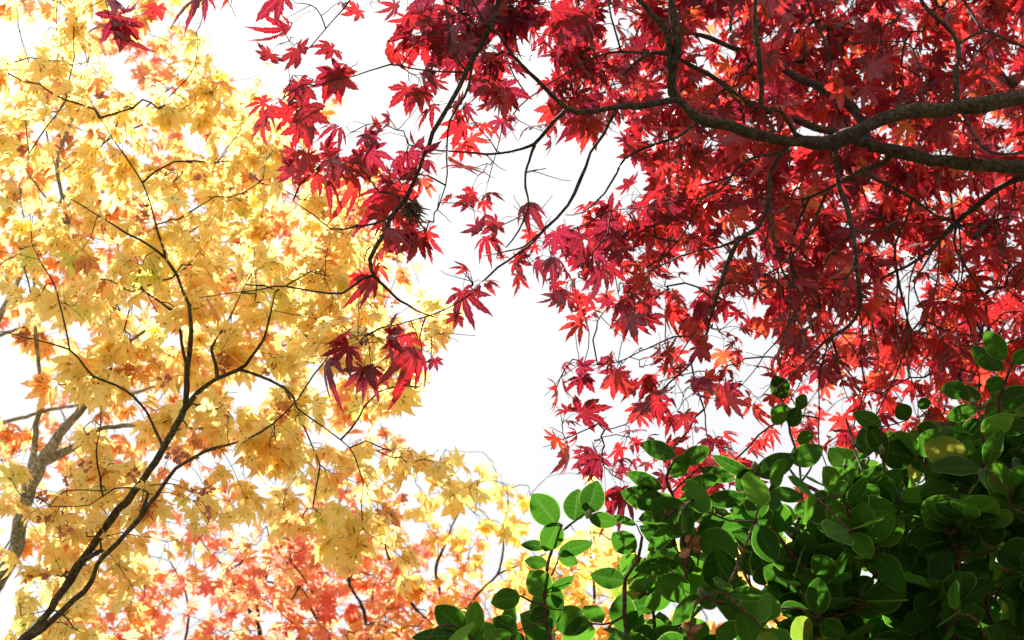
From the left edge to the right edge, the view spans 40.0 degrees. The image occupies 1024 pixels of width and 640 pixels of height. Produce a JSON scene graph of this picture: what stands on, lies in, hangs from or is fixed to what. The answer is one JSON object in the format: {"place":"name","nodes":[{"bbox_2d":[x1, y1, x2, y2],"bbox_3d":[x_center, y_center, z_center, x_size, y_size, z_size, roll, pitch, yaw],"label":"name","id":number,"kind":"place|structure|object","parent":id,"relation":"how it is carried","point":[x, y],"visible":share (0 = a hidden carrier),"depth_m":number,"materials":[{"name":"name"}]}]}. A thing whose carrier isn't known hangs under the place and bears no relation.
{"place":"outdoors","nodes":[
{"label":"outdoors","id":0,"kind":"place"},
{"bbox_2d":[0,0,1023,639],"label":"sky","id":1,"kind":"structure","parent":0,"point":[488,396],"materials":[{"name":"white"}]},
{"bbox_3d":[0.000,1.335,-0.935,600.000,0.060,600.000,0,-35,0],"label":"ground","id":2,"kind":"structure","parent":0,"visible":0},
{"bbox_2d":[0,0,430,489],"bbox_3d":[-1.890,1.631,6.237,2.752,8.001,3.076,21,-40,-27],"label":"maple tree","id":3,"kind":"object","parent":2,"relation":"on","point":[149,70],"visible":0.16,"depth_m":7.15,"materials":[{"name":"yellow plant"}]},
{"bbox_2d":[0,0,462,639],"bbox_3d":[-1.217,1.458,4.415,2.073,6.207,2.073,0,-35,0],"label":"maple tree","id":4,"kind":"object","parent":2,"relation":"on","point":[20,544],"visible":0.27,"depth_m":5.16,"materials":[{"name":"yellow plant"}]},
{"bbox_2d":[0,0,474,639],"bbox_3d":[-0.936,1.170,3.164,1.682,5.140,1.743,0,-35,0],"label":"maple tree","id":5,"kind":"object","parent":2,"relation":"on","point":[94,378],"visible":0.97,"depth_m":3.62,"materials":[{"name":"yellow plant"}]},
{"bbox_2d":[38,465,524,639],"bbox_3d":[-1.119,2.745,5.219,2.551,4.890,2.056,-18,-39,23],"label":"maple tree","id":6,"kind":"object","parent":2,"relation":"on","point":[300,564],"visible":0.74,"depth_m":5.80,"materials":[{"name":"orange plant"}]},
{"bbox_2d":[83,0,1023,538],"bbox_3d":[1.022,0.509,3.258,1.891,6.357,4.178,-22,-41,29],"label":"maple tree","id":7,"kind":"object","parent":2,"relation":"on","point":[901,176],"visible":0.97,"depth_m":3.37,"materials":[{"name":"red plant"}]},
{"bbox_2d":[371,446,791,639],"bbox_3d":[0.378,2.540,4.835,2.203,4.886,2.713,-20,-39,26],"label":"maple tree","id":8,"kind":"object","parent":2,"relation":"on","point":[604,552],"visible":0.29,"depth_m":5.48,"materials":[{"name":"yellow plant"}]},
{"bbox_2d":[411,331,1023,639],"bbox_3d":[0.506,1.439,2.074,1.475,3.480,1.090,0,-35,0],"label":"camellia shrub","id":9,"kind":"object","parent":2,"relation":"on","point":[902,538],"visible":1,"depth_m":2.60,"materials":[{"name":"green plant"}]}
]}

